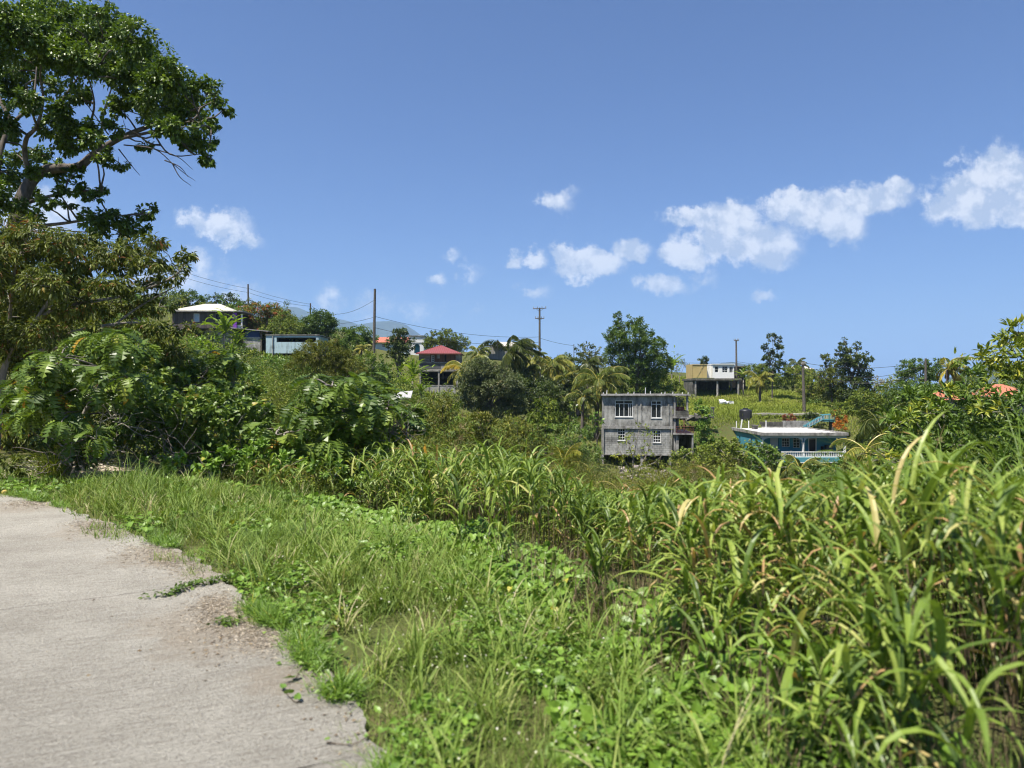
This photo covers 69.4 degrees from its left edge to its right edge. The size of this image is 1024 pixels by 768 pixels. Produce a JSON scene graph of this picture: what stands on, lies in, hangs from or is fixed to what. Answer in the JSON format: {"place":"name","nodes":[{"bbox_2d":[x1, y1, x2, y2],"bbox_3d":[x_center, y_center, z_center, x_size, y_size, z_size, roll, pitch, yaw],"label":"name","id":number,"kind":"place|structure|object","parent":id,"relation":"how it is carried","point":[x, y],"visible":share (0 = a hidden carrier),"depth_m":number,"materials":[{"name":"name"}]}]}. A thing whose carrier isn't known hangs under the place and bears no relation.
{"place":"outdoors","nodes":[
{"label":"outdoors","id":0,"kind":"place"},
{"bbox_2d":[0,494,385,767],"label":"road","id":1,"kind":"structure","parent":0,"point":[124,704],"depth_m":4.14,"materials":[{"name":"concrete"}]},
{"bbox_2d":[3,499,294,666],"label":"dry litter","id":2,"kind":"object","parent":1,"relation":"on","point":[218,605],"visible":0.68,"depth_m":5.46,"materials":[{"name":"beige plant"}]},
{"bbox_2d":[137,571,244,627],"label":"crack weeds","id":3,"kind":"object","parent":1,"relation":"on","point":[223,620],"visible":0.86,"depth_m":5.82,"materials":[{"name":"green plant"}]},
{"bbox_2d":[280,660,323,702],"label":"creeping vine","id":4,"kind":"object","parent":1,"relation":"on","point":[297,695],"visible":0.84,"depth_m":3.91,"materials":[{"name":"green plant"}]},
{"bbox_2d":[254,306,464,351],"bbox_3d":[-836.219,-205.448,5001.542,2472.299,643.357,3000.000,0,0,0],"label":"mountain","id":5,"kind":"structure","parent":0,"point":[388,326],"depth_m":4879.83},
{"bbox_2d":[0,295,1023,767],"bbox_3d":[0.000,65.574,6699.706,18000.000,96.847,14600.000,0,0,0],"label":"ground","id":6,"kind":"structure","parent":0,"point":[728,435],"depth_m":4.75,"materials":[{"name":"green plant"}]},
{"bbox_2d":[10,442,76,484],"bbox_3d":[-7.657,1.322,12.379,1.329,0.828,1.419,0,-1,39],"label":"grass tussock","id":7,"kind":"object","parent":6,"relation":"on","point":[56,471],"depth_m":12.28,"materials":[{"name":"green plant"}]},
{"bbox_2d":[0,442,112,480],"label":"edge shrub","id":8,"kind":"object","parent":6,"relation":"on","point":[7,467],"visible":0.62,"depth_m":12.30,"materials":[{"name":"green plant"}]},
{"bbox_2d":[12,428,127,488],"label":"dry twigs","id":9,"kind":"object","parent":6,"relation":"on","point":[66,459],"visible":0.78,"depth_m":11.93,"materials":[{"name":"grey plant"}]},
{"bbox_2d":[0,327,164,478],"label":"breadfruit tree","id":10,"kind":"object","parent":6,"relation":"on","point":[119,353],"visible":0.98,"depth_m":12.08,"materials":[{"name":"green plant"}]},
{"bbox_2d":[90,398,149,437],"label":"dry twigs","id":11,"kind":"object","parent":10,"relation":"attached to","point":[116,417],"visible":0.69,"depth_m":12.69,"materials":[{"name":"wood"}]},
{"bbox_2d":[3,458,164,483],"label":"leaf litter","id":12,"kind":"object","parent":6,"relation":"on","point":[111,469],"visible":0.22,"depth_m":14.19,"materials":[{"name":"beige plant"}]},
{"bbox_2d":[0,358,195,452],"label":"shade tree","id":13,"kind":"object","parent":6,"relation":"on","point":[10,442],"visible":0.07,"depth_m":16.88,"materials":[{"name":"green plant"}]},
{"bbox_2d":[0,211,200,449],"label":"olive leaf tree","id":14,"kind":"object","parent":6,"relation":"on","point":[24,328],"visible":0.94,"depth_m":14.96,"materials":[{"name":"green plant"}]},
{"bbox_2d":[0,0,236,316],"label":"tree","id":15,"kind":"object","parent":6,"relation":"on","point":[125,59],"visible":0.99,"depth_m":20.20,"materials":[{"name":"green plant"}]},
{"bbox_2d":[114,409,234,478],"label":"dry twigs","id":16,"kind":"object","parent":6,"relation":"on","point":[171,451],"visible":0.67,"depth_m":12.61,"materials":[{"name":"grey plant"}]},
{"bbox_2d":[168,289,211,307],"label":"round crowned tree","id":17,"kind":"object","parent":6,"relation":"on","point":[200,298],"visible":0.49,"depth_m":121.44,"materials":[{"name":"green plant"}]},
{"bbox_2d":[100,357,286,473],"bbox_3d":[-6.356,0.574,14.786,3.305,2.410,3.882,0,0,-28],"label":"vine thicket","id":18,"kind":"object","parent":6,"relation":"on","point":[198,411],"visible":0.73,"depth_m":13.99,"materials":[{"name":"green plant"}]},
{"bbox_2d":[140,348,265,477],"bbox_3d":[-6.771,0.803,16.544,3.168,3.199,2.871,0,0,0],"label":"breadfruit tree","id":19,"kind":"object","parent":6,"relation":"on","point":[230,366],"visible":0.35,"depth_m":16.20,"materials":[{"name":"green plant"}]},
{"bbox_2d":[172,304,253,344],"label":"hip roof house","id":20,"kind":"structure","parent":6,"relation":"on","point":[197,314],"depth_m":100.37,"materials":[{"name":"beige metal"}]},
{"bbox_2d":[0,485,427,767],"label":"edge weeds","id":21,"kind":"object","parent":6,"relation":"on","point":[307,650],"visible":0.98,"depth_m":4.40,"materials":[{"name":"green plant"}]},
{"bbox_2d":[46,581,385,758],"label":"dead leaf litter","id":22,"kind":"object","parent":6,"relation":"on","point":[287,675],"visible":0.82,"depth_m":4.12,"materials":[{"name":"brown plant"}]},
{"bbox_2d":[194,306,252,348],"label":"banana plant","id":23,"kind":"object","parent":6,"relation":"on","point":[223,323],"visible":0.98,"depth_m":79.91,"materials":[{"name":"green plant"}]},
{"bbox_2d":[230,327,273,352],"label":"lean to shed","id":24,"kind":"object","parent":6,"relation":"on","point":[257,335],"visible":0.58,"depth_m":98.14,"materials":[{"name":"metal"}]},
{"bbox_2d":[140,427,380,489],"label":"leafy bank","id":25,"kind":"structure","parent":6,"relation":"on","point":[261,444],"depth_m":12.05,"materials":[{"name":"green plant"}]},
{"bbox_2d":[235,301,296,334],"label":"flame tree","id":26,"kind":"object","parent":6,"relation":"on","point":[269,312],"visible":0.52,"depth_m":107.70,"materials":[{"name":"green plant"}]},
{"bbox_2d":[258,310,304,341],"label":"flowering bush","id":27,"kind":"object","parent":6,"relation":"on","point":[286,324],"visible":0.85,"depth_m":99.53,"materials":[{"name":"green plant"}]},
{"bbox_2d":[266,335,329,355],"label":"house","id":28,"kind":"structure","parent":6,"relation":"on","point":[283,345],"depth_m":95.06,"materials":[{"name":"concrete"}]},
{"bbox_2d":[295,308,339,340],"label":"round tree","id":29,"kind":"object","parent":6,"relation":"on","point":[314,320],"visible":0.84,"depth_m":102.96,"materials":[{"name":"green plant"}]},
{"bbox_2d":[283,338,368,395],"bbox_3d":[-12.257,-0.111,48.027,6.256,5.909,3.952,0,0,0],"label":"feathery tree","id":30,"kind":"object","parent":6,"relation":"on","point":[345,363],"visible":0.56,"depth_m":47.58,"materials":[{"name":"green plant"}]},
{"bbox_2d":[239,371,430,508],"bbox_3d":[-3.262,1.247,13.418,3.390,3.007,3.087,0,0,0],"label":"breadfruit tree","id":31,"kind":"object","parent":6,"relation":"on","point":[336,414],"visible":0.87,"depth_m":12.75,"materials":[{"name":"green plant"}]},
{"bbox_2d":[373,399,425,453],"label":"dry twigs","id":32,"kind":"object","parent":31,"relation":"attached to","point":[395,432],"visible":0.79,"depth_m":12.54,"materials":[{"name":"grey plant"}]},
{"bbox_2d":[323,324,379,357],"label":"mango tree","id":33,"kind":"object","parent":6,"relation":"on","point":[351,335],"visible":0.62,"depth_m":98.13,"materials":[{"name":"green plant"}]},
{"bbox_2d":[372,289,375,367],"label":"utility pole","id":34,"kind":"object","parent":6,"relation":"on","point":[374,326],"visible":0.7,"depth_m":91.93,"materials":[{"name":"brown wood"}]},
{"bbox_2d":[354,353,399,389],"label":"valley bush","id":35,"kind":"object","parent":6,"relation":"on","point":[385,368],"visible":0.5,"depth_m":65.83,"materials":[{"name":"green plant"}]},
{"bbox_2d":[384,327,416,387],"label":"tree","id":36,"kind":"object","parent":6,"relation":"on","point":[400,347],"visible":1,"depth_m":95.07,"materials":[{"name":"green plant"}]},
{"bbox_2d":[376,335,426,354],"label":"orange roof house","id":37,"kind":"structure","parent":6,"relation":"on","point":[381,342],"depth_m":135.05,"materials":[{"name":"metal"}]},
{"bbox_2d":[391,357,435,389],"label":"banana plant","id":38,"kind":"object","parent":6,"relation":"on","point":[412,366],"visible":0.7,"depth_m":91.73,"materials":[{"name":"green plant"}]},
{"bbox_2d":[0,470,873,767],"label":"verge weeds","id":39,"kind":"object","parent":6,"relation":"on","point":[404,732],"visible":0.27,"depth_m":4.46,"materials":[{"name":"green plant"}]},
{"bbox_2d":[416,345,464,389],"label":"red roof house","id":40,"kind":"structure","parent":6,"relation":"on","point":[440,356],"depth_m":110.06,"materials":[{"name":"metal"}]},
{"bbox_2d":[425,385,455,393],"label":"block wall","id":41,"kind":"structure","parent":6,"relation":"on","point":[441,387],"depth_m":107.00,"materials":[{"name":"concrete"}]},
{"bbox_2d":[411,394,473,450],"bbox_3d":[-2.853,3.128,29.972,2.046,5.476,2.802,0,0,35],"label":"valley bush","id":42,"kind":"object","parent":6,"relation":"on","point":[443,417],"visible":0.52,"depth_m":29.89,"materials":[{"name":"green plant"}]},
{"bbox_2d":[423,388,463,415],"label":"valley bush","id":43,"kind":"object","parent":6,"relation":"on","point":[456,406],"visible":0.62,"depth_m":63.93,"materials":[{"name":"green plant"}]},
{"bbox_2d":[421,328,471,352],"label":"broad tree","id":44,"kind":"object","parent":6,"relation":"on","point":[456,345],"visible":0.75,"depth_m":121.34,"materials":[{"name":"green plant"}]},
{"bbox_2d":[440,355,486,406],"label":"coconut palm","id":45,"kind":"object","parent":6,"relation":"on","point":[453,364],"visible":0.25,"depth_m":83.90,"materials":[{"name":"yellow plant"}]},
{"bbox_2d":[259,543,668,759],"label":"tiny flowers","id":46,"kind":"object","parent":6,"relation":"on","point":[465,656],"visible":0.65,"depth_m":4.06,"materials":[{"name":"plant"}]},
{"bbox_2d":[464,345,491,363],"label":"coconut palm","id":47,"kind":"object","parent":6,"relation":"on","point":[484,351],"visible":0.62,"depth_m":100.04,"materials":[{"name":"green plant"}]},
{"bbox_2d":[452,356,529,423],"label":"bushy tree","id":48,"kind":"object","parent":6,"relation":"on","point":[475,390],"visible":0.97,"depth_m":73.21,"materials":[{"name":"green plant"}]},
{"bbox_2d":[458,409,529,465],"bbox_3d":[-0.938,3.887,34.036,3.498,5.611,2.773,0,0,14],"label":"valley bush","id":49,"kind":"object","parent":6,"relation":"on","point":[484,420],"visible":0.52,"depth_m":33.82,"materials":[{"name":"green plant"}]},
{"bbox_2d":[221,371,795,581],"bbox_3d":[1.484,5.889,39.289,31.376,13.342,47.720,0,0,0],"label":"valley thicket","id":50,"kind":"object","parent":6,"relation":"on","point":[672,480],"visible":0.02,"depth_m":25.49,"materials":[{"name":"green plant"}]},
{"bbox_2d":[2,260,1017,497],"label":"dark scrub","id":51,"kind":"object","parent":6,"relation":"on","point":[281,362],"visible":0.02,"depth_m":61.05,"materials":[{"name":"green plant"}]},
{"bbox_2d":[486,340,533,359],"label":"gabled house","id":52,"kind":"structure","parent":6,"relation":"on","point":[497,353],"depth_m":135.34,"materials":[{"name":"metal"}]},
{"bbox_2d":[0,273,1023,538],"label":"hillside scrub","id":53,"kind":"object","parent":6,"relation":"on","point":[286,381],"visible":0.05,"depth_m":55.75,"materials":[{"name":"green plant"}]},
{"bbox_2d":[479,335,546,388],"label":"coconut palm","id":54,"kind":"object","parent":6,"relation":"on","point":[517,350],"visible":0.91,"depth_m":83.44,"materials":[{"name":"green plant"}]},
{"bbox_2d":[5,276,1022,516],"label":"pale scrub","id":55,"kind":"object","parent":6,"relation":"on","point":[267,358],"depth_m":68.16,"materials":[{"name":"green plant"}]},
{"bbox_2d":[503,417,563,470],"bbox_3d":[1.091,4.670,38.072,3.233,6.072,2.219,0,0,0],"label":"valley bush","id":56,"kind":"object","parent":6,"relation":"on","point":[525,434],"visible":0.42,"depth_m":37.94,"materials":[{"name":"green plant"}]},
{"bbox_2d":[514,375,572,420],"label":"understory shrub","id":57,"kind":"object","parent":6,"relation":"on","point":[554,393],"visible":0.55,"depth_m":77.75,"materials":[{"name":"green plant"}]},
{"bbox_2d":[523,396,567,469],"bbox_3d":[2.555,4.582,51.827,2.630,7.526,3.340,0,-1,42],"label":"valley bush","id":58,"kind":"object","parent":6,"relation":"on","point":[544,416],"visible":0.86,"depth_m":51.48,"materials":[{"name":"green plant"}]},
{"bbox_2d":[91,296,1014,479],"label":"valley grass","id":59,"kind":"structure","parent":6,"relation":"on","point":[579,418],"depth_m":95.84,"materials":[{"name":"green plant"}]},
{"bbox_2d":[531,354,574,390],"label":"coconut palm","id":60,"kind":"object","parent":6,"relation":"on","point":[558,364],"visible":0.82,"depth_m":85.28,"materials":[{"name":"green plant"}]},
{"bbox_2d":[513,366,594,402],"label":"dark understory tree","id":61,"kind":"object","parent":6,"relation":"on","point":[558,382],"visible":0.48,"depth_m":82.83,"materials":[{"name":"green plant"}]},
{"bbox_2d":[546,442,591,480],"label":"bush","id":62,"kind":"object","parent":6,"relation":"on","point":[574,451],"visible":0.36,"depth_m":49.82,"materials":[{"name":"green plant"}]},
{"bbox_2d":[128,416,1014,651],"bbox_3d":[5.430,4.670,22.360,33.110,8.186,25.756,0,0,0],"label":"slope scrub","id":63,"kind":"object","parent":6,"relation":"on","point":[323,485],"visible":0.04,"depth_m":11.91,"materials":[{"name":"green plant"}]},
{"bbox_2d":[558,422,606,472],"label":"valley bush","id":64,"kind":"object","parent":6,"relation":"on","point":[583,448],"visible":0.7,"depth_m":55.90,"materials":[{"name":"green plant"}]},
{"bbox_2d":[563,386,603,437],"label":"coconut palm","id":65,"kind":"object","parent":6,"relation":"on","point":[585,396],"visible":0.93,"depth_m":75.81,"materials":[{"name":"green plant"}]},
{"bbox_2d":[568,353,603,387],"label":"coconut palm","id":66,"kind":"object","parent":6,"relation":"on","point":[595,360],"visible":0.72,"depth_m":91.66,"materials":[{"name":"green plant"}]},
{"bbox_2d":[566,341,606,370],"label":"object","id":67,"kind":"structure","parent":6,"relation":"on","point":[590,355],"depth_m":95.60,"materials":[{"name":"plant"}]},
{"bbox_2d":[571,366,630,438],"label":"coconut palm","id":68,"kind":"object","parent":6,"relation":"on","point":[600,381],"visible":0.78,"depth_m":76.22,"materials":[{"name":"green plant"}]},
{"bbox_2d":[227,410,1023,767],"bbox_3d":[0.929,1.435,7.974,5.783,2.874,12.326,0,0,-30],"label":"tall grass","id":69,"kind":"structure","parent":6,"relation":"on","point":[755,508],"depth_m":3.73,"materials":[{"name":"green plant"}]},
{"bbox_2d":[237,351,1018,502],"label":"brown scrub","id":70,"kind":"object","parent":6,"relation":"on","point":[880,379],"visible":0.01,"depth_m":78.60,"materials":[{"name":"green plant"}]},
{"bbox_2d":[268,489,998,767],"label":"creeper","id":71,"kind":"object","parent":6,"relation":"on","point":[556,714],"visible":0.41,"depth_m":3.74,"materials":[{"name":"green plant"}]},
{"bbox_2d":[601,310,673,393],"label":"tall tree","id":72,"kind":"object","parent":6,"relation":"on","point":[641,375],"visible":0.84,"depth_m":91.48,"materials":[{"name":"green plant"}]},
{"bbox_2d":[610,422,665,479],"bbox_3d":[6.696,5.784,40.013,2.961,7.522,2.340,0,0,0],"label":"sapling","id":73,"kind":"object","parent":6,"relation":"on","point":[627,437],"visible":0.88,"depth_m":39.92,"materials":[{"name":"green plant"}]},
{"bbox_2d":[601,388,693,471],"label":"concrete building","id":74,"kind":"structure","parent":6,"relation":"on","point":[661,414],"depth_m":69.59,"materials":[{"name":"grey concrete"}]},
{"bbox_2d":[616,401,631,415],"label":"window","id":75,"kind":"structure","parent":74,"relation":"in","point":[623,404],"depth_m":69.90,"materials":[{"name":"white paint"}]},
{"bbox_2d":[691,398,724,453],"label":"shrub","id":76,"kind":"object","parent":6,"relation":"on","point":[703,422],"visible":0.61,"depth_m":77.08,"materials":[{"name":"green plant"}]},
{"bbox_2d":[682,364,741,395],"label":"carport house","id":77,"kind":"structure","parent":6,"relation":"on","point":[711,376],"depth_m":120.32,"materials":[{"name":"white paint"}]},
{"bbox_2d":[666,435,791,481],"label":"slope vines","id":78,"kind":"object","parent":6,"relation":"on","point":[721,448],"visible":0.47,"depth_m":61.28,"materials":[{"name":"green plant"}]},
{"bbox_2d":[619,375,880,438],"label":"hill grass","id":79,"kind":"structure","parent":6,"relation":"on","point":[762,403],"depth_m":96.74,"materials":[{"name":"green plant"}]},
{"bbox_2d":[494,532,1023,767],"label":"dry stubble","id":80,"kind":"object","parent":6,"relation":"on","point":[671,642],"visible":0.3,"depth_m":3.84,"materials":[{"name":"green plant"}]},
{"bbox_2d":[743,371,774,400],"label":"coconut palm","id":81,"kind":"object","parent":6,"relation":"on","point":[760,380],"visible":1,"depth_m":104.55,"materials":[{"name":"green plant"}]},
{"bbox_2d":[744,363,788,385],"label":"hilltop bush","id":82,"kind":"object","parent":6,"relation":"on","point":[759,370],"visible":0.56,"depth_m":123.48,"materials":[{"name":"green plant"}]},
{"bbox_2d":[737,439,797,483],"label":"slope vines","id":83,"kind":"object","parent":6,"relation":"on","point":[769,457],"visible":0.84,"depth_m":57.94,"materials":[{"name":"green plant"}]},
{"bbox_2d":[760,333,784,398],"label":"columnar tree","id":84,"kind":"object","parent":6,"relation":"on","point":[769,354],"visible":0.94,"depth_m":111.83,"materials":[{"name":"green plant"}]},
{"bbox_2d":[758,421,808,426],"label":"block wall","id":85,"kind":"structure","parent":6,"relation":"on","point":[785,424],"depth_m":84.47,"materials":[{"name":"concrete"}]},
{"bbox_2d":[731,419,848,469],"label":"verandah house","id":86,"kind":"structure","parent":6,"relation":"on","point":[802,444],"depth_m":73.96,"materials":[{"name":"concrete"}]},
{"bbox_2d":[774,360,816,390],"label":"skyline shrub","id":87,"kind":"object","parent":6,"relation":"on","point":[789,375],"visible":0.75,"depth_m":111.38,"materials":[{"name":"green plant"}]},
{"bbox_2d":[780,454,834,485],"bbox_3d":[21.801,7.220,54.850,3.592,3.764,4.149,0,0,0],"label":"coconut palm","id":88,"kind":"object","parent":6,"relation":"on","point":[806,463],"visible":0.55,"depth_m":54.63,"materials":[{"name":"green plant"}]},
{"bbox_2d":[794,372,837,403],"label":"slope bush","id":89,"kind":"object","parent":6,"relation":"on","point":[810,388],"visible":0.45,"depth_m":99.97,"materials":[{"name":"green plant"}]},
{"bbox_2d":[803,414,834,430],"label":"outdoor staircase","id":90,"kind":"structure","parent":6,"relation":"on","point":[819,419],"depth_m":83.47,"materials":[{"name":"teal paint"}]},
{"bbox_2d":[814,353,851,402],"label":"brown green tree","id":91,"kind":"object","parent":6,"relation":"on","point":[834,390],"visible":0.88,"depth_m":91.62,"materials":[{"name":"grey plant"}]},
{"bbox_2d":[832,337,875,409],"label":"dark spiky tree","id":92,"kind":"object","parent":6,"relation":"on","point":[849,362],"visible":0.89,"depth_m":89.39,"materials":[{"name":"green plant"}]},
{"bbox_2d":[828,387,884,419],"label":"slope bush","id":93,"kind":"object","parent":6,"relation":"on","point":[874,399],"visible":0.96,"depth_m":77.67,"materials":[{"name":"green plant"}]},
{"bbox_2d":[829,433,895,477],"bbox_3d":[17.203,5.108,35.746,3.320,5.465,2.943,0,0,20],"label":"coconut palm","id":94,"kind":"object","parent":6,"relation":"on","point":[860,449],"visible":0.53,"depth_m":35.88,"materials":[{"name":"green plant"}]},
{"bbox_2d":[728,377,1023,702],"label":"cane grass","id":95,"kind":"structure","parent":6,"relation":"on","point":[991,633],"depth_m":4.73,"materials":[{"name":"green plant"}]},
{"bbox_2d":[854,402,930,466],"bbox_3d":[20.616,4.678,39.785,3.897,7.452,4.074,0,0,19],"label":"coconut palm","id":96,"kind":"object","parent":6,"relation":"on","point":[868,427],"visible":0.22,"depth_m":39.87,"materials":[{"name":"green plant"}]},
{"bbox_2d":[872,447,913,469],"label":"bright sprigs","id":97,"kind":"object","parent":6,"relation":"on","point":[894,456],"visible":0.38,"depth_m":12.77,"materials":[{"name":"green plant"}]},
{"bbox_2d":[894,358,941,384],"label":"distant tree","id":98,"kind":"object","parent":6,"relation":"on","point":[931,373],"visible":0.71,"depth_m":87.53,"materials":[{"name":"green plant"}]},
{"bbox_2d":[882,375,977,427],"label":"hill tree","id":99,"kind":"object","parent":6,"relation":"on","point":[889,396],"visible":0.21,"depth_m":69.60,"materials":[{"name":"green plant"}]},
{"bbox_2d":[857,354,1023,483],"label":"lanceleaf shrub","id":100,"kind":"object","parent":6,"relation":"on","point":[1016,399],"visible":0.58,"depth_m":15.22,"materials":[{"name":"green plant"}]},
{"bbox_2d":[883,347,1011,431],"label":"bright sprigs","id":101,"kind":"object","parent":100,"relation":"on","point":[979,403],"visible":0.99,"depth_m":14.26,"materials":[{"name":"green plant"}]},
{"bbox_2d":[936,356,973,386],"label":"coconut palm","id":102,"kind":"object","parent":6,"relation":"on","point":[953,373],"visible":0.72,"depth_m":65.91,"materials":[{"name":"green plant"}]},
{"bbox_2d":[972,313,1023,386],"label":"leafy tree","id":103,"kind":"object","parent":6,"relation":"on","point":[1015,370],"visible":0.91,"depth_m":16.41,"materials":[{"name":"green plant"}]},
{"bbox_2d":[972,384,1023,415],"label":"tile roof house","id":104,"kind":"structure","parent":6,"relation":"on","point":[1003,388],"depth_m":57.56,"materials":[{"name":"orange tile"}]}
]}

